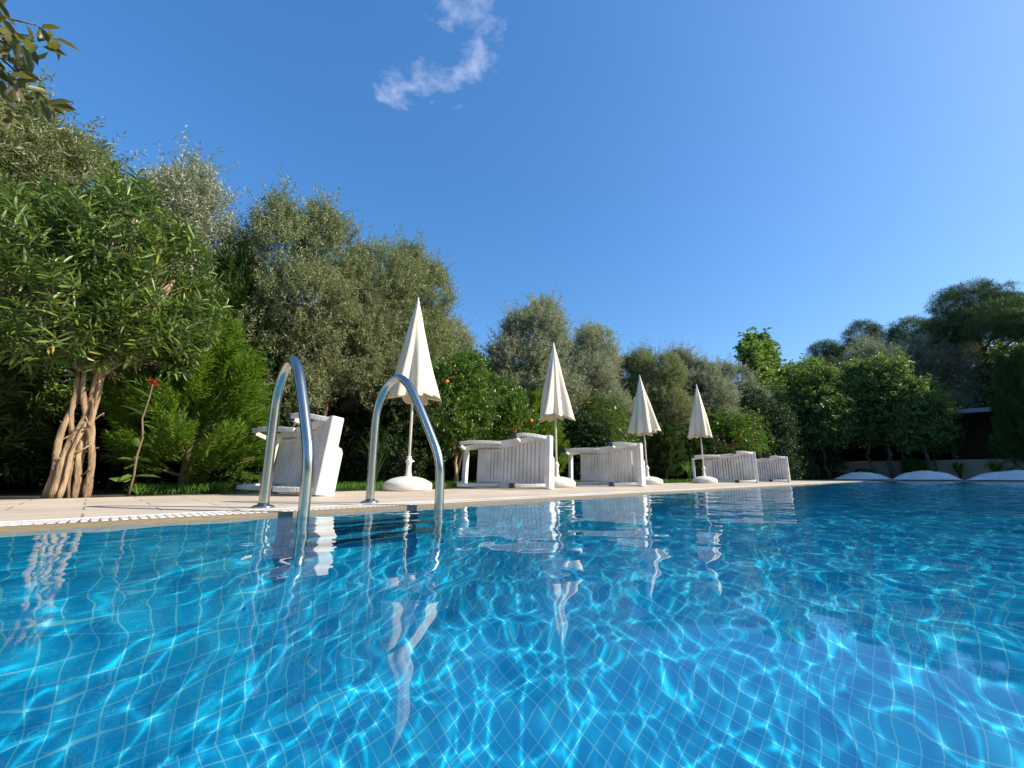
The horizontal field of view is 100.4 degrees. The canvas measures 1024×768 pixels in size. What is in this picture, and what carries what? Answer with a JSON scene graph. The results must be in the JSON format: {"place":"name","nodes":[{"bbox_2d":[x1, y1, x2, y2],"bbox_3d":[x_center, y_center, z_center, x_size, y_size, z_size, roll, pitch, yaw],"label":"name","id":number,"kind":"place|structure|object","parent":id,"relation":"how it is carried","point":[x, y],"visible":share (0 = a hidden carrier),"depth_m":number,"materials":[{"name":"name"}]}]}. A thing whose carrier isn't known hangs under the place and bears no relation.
{"place":"outdoors","nodes":[
{"label":"outdoors","id":0,"kind":"place"},
{"bbox_2d":[0,478,975,499],"bbox_3d":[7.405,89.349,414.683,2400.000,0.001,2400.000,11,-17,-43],"label":"ground","id":1,"kind":"structure","parent":0,"point":[11,494],"depth_m":4.62,"materials":[{"name":"green plant"}]},
{"bbox_2d":[0,0,78,133],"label":"citrus branch tree","id":2,"kind":"object","parent":1,"relation":"on","point":[11,37],"visible":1,"depth_m":2.11,"materials":[{"name":"green plant"}]},
{"bbox_2d":[0,330,81,490],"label":"evergreen shrub","id":3,"kind":"object","parent":1,"relation":"on","point":[26,482],"visible":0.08,"depth_m":5.76,"materials":[{"name":"green plant"}]},
{"bbox_2d":[0,297,88,484],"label":"oleander bush","id":4,"kind":"object","parent":1,"relation":"on","point":[22,429],"visible":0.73,"depth_m":4.63,"materials":[{"name":"green plant"}]},
{"bbox_2d":[0,55,146,373],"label":"olive tree","id":5,"kind":"object","parent":1,"relation":"on","point":[40,145],"visible":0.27,"depth_m":5.16,"materials":[{"name":"green plant"}]},
{"bbox_2d":[0,158,236,498],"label":"oleander tree","id":6,"kind":"object","parent":1,"relation":"on","point":[109,292],"visible":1,"depth_m":3.74,"materials":[{"name":"green plant"}]},
{"bbox_2d":[109,379,159,496],"bbox_3d":[-3.465,0.484,3.966,0.304,1.098,0.349,-9,-15,35],"label":"hibiscus plant","id":7,"kind":"object","parent":1,"relation":"on","point":[137,442],"visible":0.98,"depth_m":3.92,"materials":[{"name":"green plant"}]},
{"bbox_2d":[27,367,250,489],"bbox_3d":[-6.003,0.179,7.217,4.194,3.882,2.621,-3,-13,16],"label":"evergreen shrub","id":8,"kind":"object","parent":1,"relation":"on","point":[102,471],"visible":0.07,"depth_m":6.13,"materials":[{"name":"green plant"}]},
{"bbox_2d":[44,125,251,489],"bbox_3d":[-5.365,-1.146,6.389,3.303,5.372,2.425,-9,-15,35],"label":"olive tree","id":9,"kind":"object","parent":1,"relation":"on","point":[193,198],"visible":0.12,"depth_m":6.11,"materials":[{"name":"green plant"}]},
{"bbox_2d":[87,302,281,493],"bbox_3d":[-3.557,0.115,4.919,1.970,2.242,1.946,11,-17,-43],"label":"conifer","id":10,"kind":"object","parent":1,"relation":"on","point":[231,419],"visible":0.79,"depth_m":4.59,"materials":[{"name":"green plant"}]},
{"bbox_2d":[168,231,288,482],"bbox_3d":[-4.203,-0.411,6.303,1.743,3.856,1.746,1,-12,-4],"label":"conifer","id":11,"kind":"object","parent":1,"relation":"on","point":[232,262],"visible":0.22,"depth_m":6.26,"materials":[{"name":"green plant"}]},
{"bbox_2d":[189,344,311,484],"bbox_3d":[-4.117,0.553,7.025,1.747,2.858,2.796,5,-13,-23],"label":"evergreen shrub","id":12,"kind":"object","parent":1,"relation":"on","point":[248,469],"visible":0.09,"depth_m":6.25,"materials":[{"name":"green plant"}]},
{"bbox_2d":[161,297,366,479],"bbox_3d":[-4.492,0.257,8.568,4.194,4.405,2.621,5,-13,-23],"label":"evergreen shrub","id":13,"kind":"object","parent":1,"relation":"on","point":[337,398],"visible":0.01,"depth_m":8.33,"materials":[{"name":"green plant"}]},
{"bbox_2d":[223,163,400,432],"bbox_3d":[-3.405,-0.957,7.139,2.961,5.317,2.174,11,-17,-43],"label":"olive tree","id":14,"kind":"object","parent":1,"relation":"on","point":[308,271],"visible":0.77,"depth_m":6.88,"materials":[{"name":"green plant"}]},
{"bbox_2d":[295,384,414,482],"bbox_3d":[-3.162,0.870,8.186,2.796,2.691,1.747,1,-12,-4],"label":"evergreen shrub","id":15,"kind":"object","parent":1,"relation":"on","point":[359,430],"visible":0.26,"depth_m":7.88,"materials":[{"name":"green plant"}]},
{"bbox_2d":[313,394,434,480],"bbox_3d":[-3.204,1.003,9.993,2.621,3.322,4.194,-6,-13,25],"label":"evergreen shrub","id":16,"kind":"object","parent":1,"relation":"on","point":[416,468],"visible":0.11,"depth_m":9.93,"materials":[{"name":"green plant"}]},
{"bbox_2d":[341,427,418,484],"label":"strap leaf plant","id":17,"kind":"object","parent":1,"relation":"on","point":[381,459],"visible":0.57,"depth_m":6.12,"materials":[{"name":"green plant"}]},
{"bbox_2d":[321,222,465,480],"bbox_3d":[-2.307,-0.736,8.726,3.161,5.517,2.742,6,-13,-26],"label":"olive tree","id":18,"kind":"object","parent":1,"relation":"on","point":[407,281],"visible":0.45,"depth_m":8.30,"materials":[{"name":"green plant"}]},
{"bbox_2d":[401,412,479,481],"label":"evergreen shrub","id":19,"kind":"object","parent":1,"relation":"on","point":[449,467],"visible":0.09,"depth_m":10.45,"materials":[{"name":"green plant"}]},
{"bbox_2d":[122,478,763,494],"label":"grass","id":20,"kind":"structure","parent":1,"relation":"on","point":[161,488],"depth_m":4.71,"materials":[{"name":"green plant"}]},
{"bbox_2d":[412,310,483,472],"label":"olive tree","id":21,"kind":"object","parent":1,"relation":"on","point":[461,328],"visible":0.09,"depth_m":11.36,"materials":[{"name":"green plant"}]},
{"bbox_2d":[409,344,503,482],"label":"orange tree","id":22,"kind":"object","parent":1,"relation":"on","point":[462,417],"visible":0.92,"depth_m":7.00,"materials":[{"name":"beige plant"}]},
{"bbox_2d":[0,480,959,520],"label":"pool deck","id":23,"kind":"structure","parent":1,"relation":"on","point":[28,509],"depth_m":3.17,"materials":[{"name":"beige stone"}]},
{"bbox_2d":[232,413,343,495],"bbox_3d":[-2.256,0.723,4.300,1.434,0.747,0.398,-10,-23,40],"label":"sun lounger","id":24,"kind":"object","parent":23,"relation":"on","point":[328,452],"visible":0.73,"depth_m":4.10,"materials":[{"name":"white plastic"}]},
{"bbox_2d":[251,356,444,515],"bbox_3d":[-0.961,0.913,2.506,0.918,2.128,0.664,11,-17,-43],"label":"pool ladder","id":25,"kind":"object","parent":23,"relation":"attached to","point":[293,363],"visible":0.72,"depth_m":2.55,"materials":[{"name":"silver metal"}]},
{"bbox_2d":[382,297,441,490],"bbox_3d":[-1.304,0.070,5.558,0.678,2.560,0.674,-8,-15,34],"label":"closed umbrella","id":26,"kind":"object","parent":23,"relation":"on","point":[414,366],"visible":0.94,"depth_m":5.45,"materials":[{"name":"fabric"}]},
{"bbox_2d":[451,433,553,488],"bbox_3d":[-0.135,1.107,6.075,1.434,0.747,0.398,-6,-18,27],"label":"sun lounger","id":27,"kind":"object","parent":23,"relation":"on","point":[515,462],"visible":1,"depth_m":6.05,"materials":[{"name":"white plastic"}]},
{"bbox_2d":[539,342,575,486],"bbox_3d":[0.707,0.468,7.195,0.705,2.470,0.653,11,-17,-39],"label":"closed umbrella","id":28,"kind":"object","parent":23,"relation":"on","point":[555,402],"visible":1,"depth_m":7.11,"materials":[{"name":"fabric"}]},
{"bbox_2d":[561,442,645,486],"bbox_3d":[1.595,1.436,7.594,1.434,0.747,0.398,-9,-17,37],"label":"sun lounger","id":29,"kind":"object","parent":23,"relation":"on","point":[610,464],"visible":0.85,"depth_m":7.54,"materials":[{"name":"white plastic"}]},
{"bbox_2d":[626,375,662,483],"bbox_3d":[2.955,0.978,9.510,0.674,2.445,0.732,6,-14,-30],"label":"closed umbrella","id":30,"kind":"object","parent":23,"relation":"on","point":[643,421],"visible":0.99,"depth_m":9.44,"materials":[{"name":"fabric"}]},
{"bbox_2d":[687,384,717,482],"bbox_3d":[4.827,1.234,10.879,0.678,2.522,0.653,7,-14,-25],"label":"closed umbrella","id":31,"kind":"object","parent":23,"relation":"on","point":[699,426],"visible":1,"depth_m":10.78,"materials":[{"name":"fabric"}]},
{"bbox_2d":[690,451,758,482],"bbox_3d":[5.575,2.193,11.247,1.549,0.806,0.430,-6,-14,25],"label":"sun lounger","id":32,"kind":"object","parent":23,"relation":"on","point":[751,464],"visible":0.8,"depth_m":11.22,"materials":[{"name":"white plastic"}]},
{"bbox_2d":[733,456,790,481],"bbox_3d":[7.396,2.536,12.713,1.434,0.747,0.398,-9,-18,35],"label":"sun lounger","id":33,"kind":"object","parent":23,"relation":"on","point":[784,471],"visible":0.66,"depth_m":12.57,"materials":[{"name":"white plastic"}]},
{"bbox_2d":[835,472,889,480],"bbox_3d":[13.938,3.664,16.990,1.165,0.339,1.710,11,-16,-41],"label":"floor cushion","id":34,"kind":"object","parent":23,"relation":"on","point":[863,476],"visible":0.86,"depth_m":16.62,"materials":[{"name":"white fabric"}]},
{"bbox_2d":[891,471,962,480],"bbox_3d":[15.144,3.357,15.631,1.869,0.367,1.165,-12,-17,44],"label":"floor cushion","id":35,"kind":"object","parent":23,"relation":"on","point":[925,476],"visible":1,"depth_m":15.30,"materials":[{"name":"white fabric"}]},
{"bbox_2d":[966,470,1023,480],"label":"floor cushion","id":36,"kind":"object","parent":23,"relation":"on","point":[1014,475],"visible":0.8,"depth_m":14.03,"materials":[{"name":"white fabric"}]},
{"bbox_2d":[472,368,543,458],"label":"orange tree","id":37,"kind":"object","parent":1,"relation":"on","point":[512,407],"visible":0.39,"depth_m":8.13,"materials":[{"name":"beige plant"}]},
{"bbox_2d":[480,285,593,425],"bbox_3d":[0.744,-0.177,12.838,4.546,6.162,3.290,11,-17,-43],"label":"olive tree","id":38,"kind":"object","parent":1,"relation":"on","point":[534,319],"visible":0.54,"depth_m":12.40,"materials":[{"name":"green plant"}]},
{"bbox_2d":[504,387,576,478],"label":"conifer","id":39,"kind":"object","parent":1,"relation":"on","point":[535,399],"visible":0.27,"depth_m":8.72,"materials":[{"name":"green plant"}]},
{"bbox_2d":[546,407,618,480],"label":"evergreen shrub","id":40,"kind":"object","parent":1,"relation":"on","point":[572,431],"visible":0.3,"depth_m":10.33,"materials":[{"name":"green plant"}]},
{"bbox_2d":[565,314,634,418],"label":"olive tree","id":41,"kind":"object","parent":1,"relation":"on","point":[601,358],"visible":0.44,"depth_m":13.47,"materials":[{"name":"green plant"}]},
{"bbox_2d":[575,389,639,464],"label":"oleander bush","id":42,"kind":"object","parent":1,"relation":"on","point":[617,420],"visible":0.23,"depth_m":11.23,"materials":[{"name":"green plant"}]},
{"bbox_2d":[580,403,653,479],"bbox_3d":[2.961,1.842,12.492,2.796,2.578,1.747,8,-15,-33],"label":"evergreen shrub","id":43,"kind":"object","parent":1,"relation":"on","point":[641,440],"depth_m":12.52,"materials":[{"name":"green plant"}]},
{"bbox_2d":[627,410,660,477],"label":"evergreen shrub","id":44,"kind":"object","parent":1,"relation":"on","point":[648,438],"visible":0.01,"depth_m":13.04,"materials":[{"name":"green plant"}]},
{"bbox_2d":[616,339,706,475],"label":"olive tree","id":45,"kind":"object","parent":1,"relation":"on","point":[668,395],"visible":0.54,"depth_m":14.55,"materials":[{"name":"green plant"}]},
{"bbox_2d":[643,420,689,479],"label":"conifer","id":46,"kind":"object","parent":1,"relation":"on","point":[674,454],"visible":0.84,"depth_m":12.89,"materials":[{"name":"green plant"}]},
{"bbox_2d":[676,461,698,480],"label":"strap leaf plant","id":47,"kind":"object","parent":1,"relation":"on","point":[688,470],"visible":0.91,"depth_m":12.08,"materials":[{"name":"green plant"}]},
{"bbox_2d":[660,420,715,478],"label":"evergreen shrub","id":48,"kind":"object","parent":1,"relation":"on","point":[686,431],"visible":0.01,"depth_m":15.20,"materials":[{"name":"green plant"}]},
{"bbox_2d":[657,423,724,479],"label":"evergreen shrub","id":49,"kind":"object","parent":1,"relation":"on","point":[710,448],"visible":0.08,"depth_m":14.10,"materials":[{"name":"green plant"}]},
{"bbox_2d":[673,431,715,479],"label":"conifer","id":50,"kind":"object","parent":1,"relation":"on","point":[691,445],"visible":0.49,"depth_m":13.62,"materials":[{"name":"green plant"}]},
{"bbox_2d":[648,341,752,431],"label":"olive tree","id":51,"kind":"object","parent":1,"relation":"on","point":[705,377],"visible":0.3,"depth_m":16.45,"materials":[{"name":"green plant"}]},
{"bbox_2d":[712,437,743,478],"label":"evergreen shrub","id":52,"kind":"object","parent":1,"relation":"on","point":[731,468],"visible":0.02,"depth_m":15.93,"materials":[{"name":"green plant"}]},
{"bbox_2d":[704,408,769,478],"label":"orange tree","id":53,"kind":"object","parent":1,"relation":"on","point":[723,431],"visible":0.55,"depth_m":14.78,"materials":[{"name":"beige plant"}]},
{"bbox_2d":[704,352,782,431],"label":"olive tree","id":54,"kind":"object","parent":1,"relation":"on","point":[746,380],"visible":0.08,"depth_m":19.18,"materials":[{"name":"green plant"}]},
{"bbox_2d":[735,405,777,458],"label":"orange tree","id":55,"kind":"object","parent":1,"relation":"on","point":[757,417],"visible":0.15,"depth_m":16.92,"materials":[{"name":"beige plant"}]},
{"bbox_2d":[732,326,800,415],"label":"poplar tree","id":56,"kind":"object","parent":1,"relation":"on","point":[757,350],"visible":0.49,"depth_m":20.85,"materials":[{"name":"green plant"}]},
{"bbox_2d":[733,384,807,479],"bbox_3d":[10.028,2.203,17.788,4.067,4.494,2.542,0,-12,1],"label":"evergreen shrub","id":57,"kind":"object","parent":1,"relation":"on","point":[786,446],"visible":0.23,"depth_m":17.36,"materials":[{"name":"green plant"}]},
{"bbox_2d":[763,415,779,475],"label":"evergreen shrub","id":58,"kind":"object","parent":1,"relation":"on","point":[769,439],"visible":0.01,"depth_m":17.65,"materials":[{"name":"green plant"}]},
{"bbox_2d":[771,396,820,479],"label":"evergreen shrub","id":59,"kind":"object","parent":1,"relation":"on","point":[808,462],"visible":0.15,"depth_m":18.71,"materials":[{"name":"green plant"}]},
{"bbox_2d":[782,353,827,389],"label":"broadleaf tree","id":60,"kind":"object","parent":1,"relation":"on","point":[789,366],"visible":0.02,"depth_m":23.20,"materials":[{"name":"green plant"}]},
{"bbox_2d":[803,337,847,369],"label":"pine tree","id":61,"kind":"object","parent":1,"relation":"on","point":[826,345],"visible":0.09,"depth_m":27.05,"materials":[{"name":"green plant"}]},
{"bbox_2d":[782,356,869,479],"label":"broadleaf tree","id":62,"kind":"object","parent":1,"relation":"on","point":[817,391],"visible":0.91,"depth_m":19.38,"materials":[{"name":"green plant"}]},
{"bbox_2d":[804,407,851,479],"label":"evergreen shrub","id":63,"kind":"object","parent":1,"relation":"on","point":[835,461],"visible":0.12,"depth_m":19.84,"materials":[{"name":"green plant"}]},
{"bbox_2d":[818,318,893,359],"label":"pine tree","id":64,"kind":"object","parent":1,"relation":"on","point":[872,328],"visible":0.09,"depth_m":27.68,"materials":[{"name":"green plant"}]},
{"bbox_2d":[827,328,917,460],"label":"olive tree","id":65,"kind":"object","parent":1,"relation":"on","point":[868,347],"visible":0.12,"depth_m":21.74,"materials":[{"name":"green plant"}]},
{"bbox_2d":[838,346,952,478],"bbox_3d":[16.886,1.371,19.554,3.096,5.957,4.679,5,-13,-23],"label":"broadleaf tree","id":66,"kind":"object","parent":1,"relation":"on","point":[876,400],"visible":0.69,"depth_m":19.05,"materials":[{"name":"green plant"}]},
{"bbox_2d":[898,457,930,473],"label":"leafy bush","id":67,"kind":"object","parent":1,"relation":"on","point":[911,464],"visible":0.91,"depth_m":18.07,"materials":[{"name":"green plant"}]},
{"bbox_2d":[820,459,1023,479],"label":"garden wall","id":68,"kind":"structure","parent":1,"relation":"on","point":[973,469],"depth_m":18.15,"materials":[{"name":"grey concrete"}]},
{"bbox_2d":[879,373,967,471],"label":"broadleaf tree","id":69,"kind":"object","parent":1,"relation":"on","point":[942,443],"visible":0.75,"depth_m":17.96,"materials":[{"name":"green plant"}]},
{"bbox_2d":[878,313,969,387],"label":"pine tree","id":70,"kind":"object","parent":1,"relation":"on","point":[896,329],"visible":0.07,"depth_m":25.65,"materials":[{"name":"green plant"}]},
{"bbox_2d":[892,322,994,459],"bbox_3d":[22.503,0.741,22.347,5.467,8.418,4.014,-3,-13,16],"label":"olive tree","id":71,"kind":"object","parent":1,"relation":"on","point":[931,352],"visible":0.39,"depth_m":21.98,"materials":[{"name":"green plant"}]},
{"bbox_2d":[946,460,966,478],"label":"strap leaf plant","id":72,"kind":"object","parent":1,"relation":"on","point":[958,469],"visible":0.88,"depth_m":17.32,"materials":[{"name":"green plant"}]},
{"bbox_2d":[908,276,1023,387],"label":"umbrella pine","id":73,"kind":"object","parent":1,"relation":"on","point":[997,314],"visible":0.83,"depth_m":21.18,"materials":[{"name":"green plant"}]},
{"bbox_2d":[948,407,1023,459],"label":"garden shelter","id":74,"kind":"object","parent":1,"relation":"on","point":[974,445],"visible":0.2,"depth_m":19.62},
{"bbox_2d":[959,338,1023,406],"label":"broadleaf tree","id":75,"kind":"object","parent":1,"relation":"on","point":[1007,351],"visible":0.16,"depth_m":21.37,"materials":[{"name":"green plant"}]},
{"bbox_2d":[974,458,1010,471],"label":"strap leaf plant","id":76,"kind":"object","parent":1,"relation":"on","point":[995,467],"visible":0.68,"depth_m":16.74,"materials":[{"name":"green plant"}]},
{"bbox_2d":[967,395,1019,414],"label":"evergreen shrub","id":77,"kind":"object","parent":1,"relation":"on","point":[986,412],"visible":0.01,"depth_m":20.47,"materials":[{"name":"plant"}]},
{"bbox_2d":[985,344,1023,470],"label":"conifer","id":78,"kind":"object","parent":1,"relation":"on","point":[1008,438],"visible":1,"depth_m":15.88,"materials":[{"name":"green plant"}]},
{"bbox_2d":[0,481,1023,767],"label":"pool water","id":79,"kind":"structure","parent":0,"point":[860,625],"depth_m":0.54,"materials":[{"name":"blue liquid"}]},
{"bbox_2d":[0,0,1023,415],"label":"sky","id":80,"kind":"structure","parent":0,"point":[705,173],"materials":[{"name":"blue"}]},
{"bbox_2d":[760,378,787,408],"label":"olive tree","id":81,"kind":"object","parent":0,"point":[777,392],"visible":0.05,"depth_m":20.23,"materials":[{"name":"green plant"}]},
{"bbox_2d":[781,359,798,375],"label":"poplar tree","id":82,"kind":"object","parent":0,"point":[790,362],"visible":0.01,"depth_m":24.91,"materials":[{"name":"green plant"}]},
{"bbox_2d":[855,468,878,473],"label":"leafy bush","id":83,"kind":"object","parent":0,"point":[861,470],"visible":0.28,"depth_m":19.09,"materials":[{"name":"green plant"}]},
{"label":"pool basin","id":84,"kind":"structure","parent":0,"visible":0},
{"bbox_2d":[0,481,1004,532],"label":"pool coping","id":85,"kind":"object","parent":84,"relation":"on","point":[18,528],"visible":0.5,"depth_m":2.14,"materials":[{"name":"stone"}]},
{"label":"gutter","id":86,"kind":"structure","parent":0,"visible":0},
{"bbox_2d":[0,480,863,525],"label":"overflow grate","id":87,"kind":"object","parent":86,"relation":"on","point":[67,520],"visible":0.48,"depth_m":2.23,"materials":[{"name":"white plastic"}]}
]}

